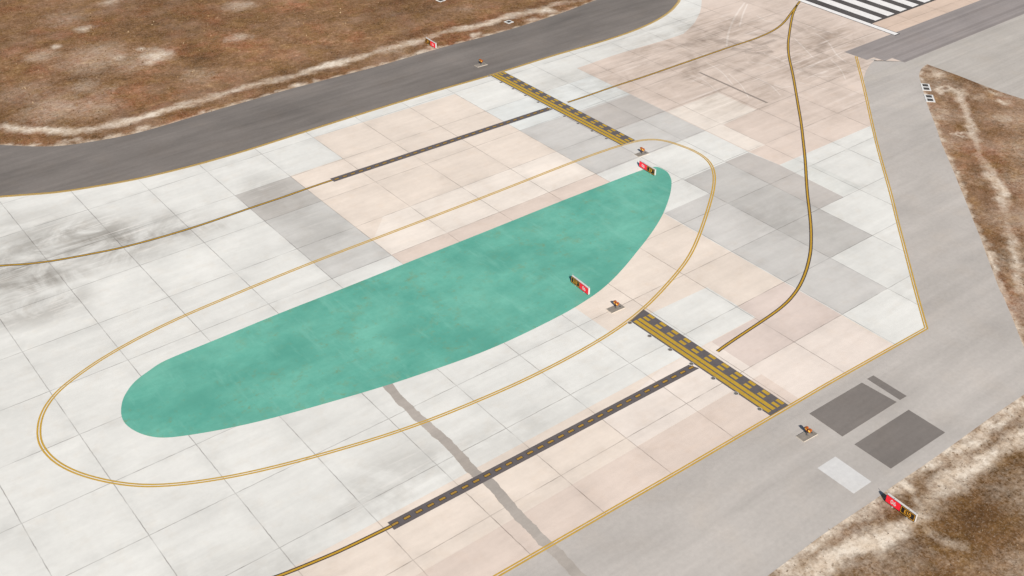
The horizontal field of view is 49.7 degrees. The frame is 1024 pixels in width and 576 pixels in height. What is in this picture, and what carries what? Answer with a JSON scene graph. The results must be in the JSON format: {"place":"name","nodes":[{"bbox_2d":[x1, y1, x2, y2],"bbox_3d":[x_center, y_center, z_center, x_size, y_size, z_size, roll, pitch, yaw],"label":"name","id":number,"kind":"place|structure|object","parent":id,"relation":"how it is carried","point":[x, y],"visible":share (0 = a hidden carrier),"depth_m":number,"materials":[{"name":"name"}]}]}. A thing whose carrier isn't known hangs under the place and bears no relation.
{"place":"outdoors","nodes":[
{"label":"outdoors","id":0,"kind":"place"},
{"bbox_2d":[0,0,677,196],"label":"shoulder","id":1,"kind":"object","parent":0,"point":[196,140],"visible":1,"depth_m":161.87},
{"bbox_2d":[0,0,679,197],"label":"yellow edge line","id":2,"kind":"object","parent":1,"relation":"on","point":[675,5],"visible":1,"depth_m":156.92,"materials":[{"name":"paint"}]},
{"bbox_2d":[474,59,487,66],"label":"runway guard light","id":3,"kind":"object","parent":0,"point":[480,64],"visible":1,"depth_m":174.54,"materials":[{"name":"concrete"}]},
{"bbox_2d":[0,0,1023,575],"bbox_3d":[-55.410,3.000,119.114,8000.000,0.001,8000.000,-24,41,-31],"label":"ground","id":4,"kind":"structure","parent":0,"point":[984,116],"depth_m":164.68,"materials":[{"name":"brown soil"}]},
{"bbox_2d":[425,37,436,47],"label":"taxiway sign","id":5,"kind":"object","parent":4,"relation":"on","point":[428,41],"visible":1,"depth_m":180.66,"materials":[{"name":"metal"}]},
{"bbox_2d":[0,0,979,575],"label":"taxiway apron","id":6,"kind":"object","parent":4,"relation":"on","point":[846,308],"visible":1,"depth_m":121.82,"materials":[{"name":"concrete"}]},
{"bbox_2d":[0,180,331,266],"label":"taxi centreline","id":7,"kind":"object","parent":6,"relation":"on","point":[164,235],"visible":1,"depth_m":132.62,"materials":[{"name":"yellow paint"}]},
{"bbox_2d":[274,525,391,575],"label":"taxi centreline","id":8,"kind":"object","parent":6,"relation":"on","point":[342,549],"visible":1,"depth_m":91.79,"materials":[{"name":"yellow paint"}]},
{"bbox_2d":[36,139,715,486],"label":"yellow island line","id":9,"kind":"object","parent":6,"relation":"on","point":[177,483],"visible":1,"depth_m":112.60,"materials":[{"name":"paint"}]},
{"bbox_2d":[121,167,671,437],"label":"green island","id":10,"kind":"structure","parent":6,"relation":"on","point":[480,292],"depth_m":118.61,"materials":[{"name":"green paint"}]},
{"bbox_2d":[571,275,589,294],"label":"taxiway sign","id":11,"kind":"object","parent":10,"relation":"on","point":[581,285],"visible":1,"depth_m":123.15,"materials":[{"name":"metal"}]},
{"bbox_2d":[639,160,655,174],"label":"taxiway sign","id":12,"kind":"object","parent":10,"relation":"on","point":[647,167],"visible":1,"depth_m":145.74,"materials":[{"name":"metal"}]},
{"bbox_2d":[330,107,550,181],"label":"dashed centre strip","id":13,"kind":"object","parent":6,"relation":"on","point":[406,155],"visible":1,"depth_m":152.09,"materials":[{"name":"black paint"}]},
{"bbox_2d":[383,383,585,575],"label":"resealed crack","id":14,"kind":"object","parent":6,"relation":"on","point":[555,551],"visible":1,"depth_m":98.06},
{"bbox_2d":[387,365,698,529],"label":"dashed centre strip","id":15,"kind":"object","parent":6,"relation":"on","point":[443,498],"visible":1,"depth_m":102.10,"materials":[{"name":"black paint"}]},
{"bbox_2d":[491,72,634,144],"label":"hold line marking","id":16,"kind":"object","parent":6,"relation":"on","point":[603,129],"visible":1,"depth_m":161.60,"materials":[{"name":"yellow paint"}]},
{"bbox_2d":[568,1,800,102],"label":"taxi centreline","id":17,"kind":"object","parent":6,"relation":"on","point":[786,19],"visible":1,"depth_m":176.90,"materials":[{"name":"yellow paint"}]},
{"bbox_2d":[631,309,787,415],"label":"hold line marking","id":18,"kind":"object","parent":6,"relation":"on","point":[752,392],"visible":1,"depth_m":112.55,"materials":[{"name":"yellow paint"}]},
{"bbox_2d":[493,56,927,575],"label":"yellow edge line","id":19,"kind":"object","parent":6,"relation":"on","point":[781,409],"visible":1,"depth_m":108.20,"materials":[{"name":"paint"}]},
{"bbox_2d":[698,72,767,102],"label":"slot line","id":20,"kind":"object","parent":6,"relation":"on","point":[734,87],"visible":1,"depth_m":167.82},
{"bbox_2d":[716,5,812,351],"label":"taxi centreline","id":21,"kind":"object","parent":6,"relation":"on","point":[785,303],"visible":1,"depth_m":136.74,"materials":[{"name":"yellow paint"}]},
{"bbox_2d":[798,0,898,35],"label":"runway edge stripe","id":22,"kind":"object","parent":6,"relation":"on","point":[851,18],"visible":1,"depth_m":192.24,"materials":[{"name":"white paint"}]},
{"bbox_2d":[845,0,1023,61],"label":"worn asphalt strip","id":23,"kind":"object","parent":6,"relation":"on","point":[922,38],"visible":1,"depth_m":187.10,"materials":[{"name":"grey asphalt"}]},
{"bbox_2d":[807,0,934,23],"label":"runway","id":24,"kind":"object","parent":4,"relation":"on","point":[874,13],"visible":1,"depth_m":196.30,"materials":[{"name":"white paint"}]},
{"bbox_2d":[818,0,929,20],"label":"threshold stripes","id":25,"kind":"object","parent":24,"relation":"on","point":[869,7],"visible":1,"depth_m":196.71,"materials":[{"name":"white paint"}]},
{"bbox_2d":[885,493,917,521],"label":"taxiway sign","id":26,"kind":"object","parent":4,"relation":"on","point":[901,507],"visible":1,"depth_m":95.33,"materials":[{"name":"metal"}]},
{"bbox_2d":[606,300,624,312],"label":"runway guard light","id":27,"kind":"object","parent":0,"point":[617,306],"visible":1,"depth_m":120.27,"materials":[{"name":"concrete"}]},
{"bbox_2d":[634,147,649,156],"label":"runway guard light","id":28,"kind":"object","parent":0,"point":[642,153],"visible":1,"depth_m":149.95,"materials":[{"name":"concrete"}]},
{"bbox_2d":[499,14,1023,575],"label":"shoulder","id":29,"kind":"object","parent":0,"point":[767,498],"visible":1,"depth_m":105.02},
{"bbox_2d":[818,457,870,492],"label":"light concrete patch","id":30,"kind":"object","parent":29,"relation":"on","point":[842,473],"visible":1,"depth_m":99.55,"materials":[{"name":"white concrete"}]},
{"bbox_2d":[809,375,944,467],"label":"dark asphalt patches","id":31,"kind":"object","parent":29,"relation":"on","point":[899,439],"visible":1,"depth_m":105.25,"materials":[{"name":"grey asphalt"}]},
{"bbox_2d":[920,83,930,90],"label":"cable pit","id":32,"kind":"object","parent":29,"relation":"on","point":[925,87],"visible":1,"depth_m":168.26,"materials":[{"name":"white concrete"}]},
{"bbox_2d":[924,94,934,101],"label":"cable pit","id":33,"kind":"object","parent":29,"relation":"on","point":[928,98],"visible":1,"depth_m":165.03,"materials":[{"name":"white concrete"}]},
{"bbox_2d":[796,426,817,441],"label":"runway guard light","id":34,"kind":"object","parent":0,"point":[807,434],"visible":1,"depth_m":103.58,"materials":[{"name":"concrete"}]},
{"bbox_2d":[864,15,1023,98],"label":"runway shoulder","id":35,"kind":"object","parent":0,"point":[992,57],"visible":1,"depth_m":176.99}
]}

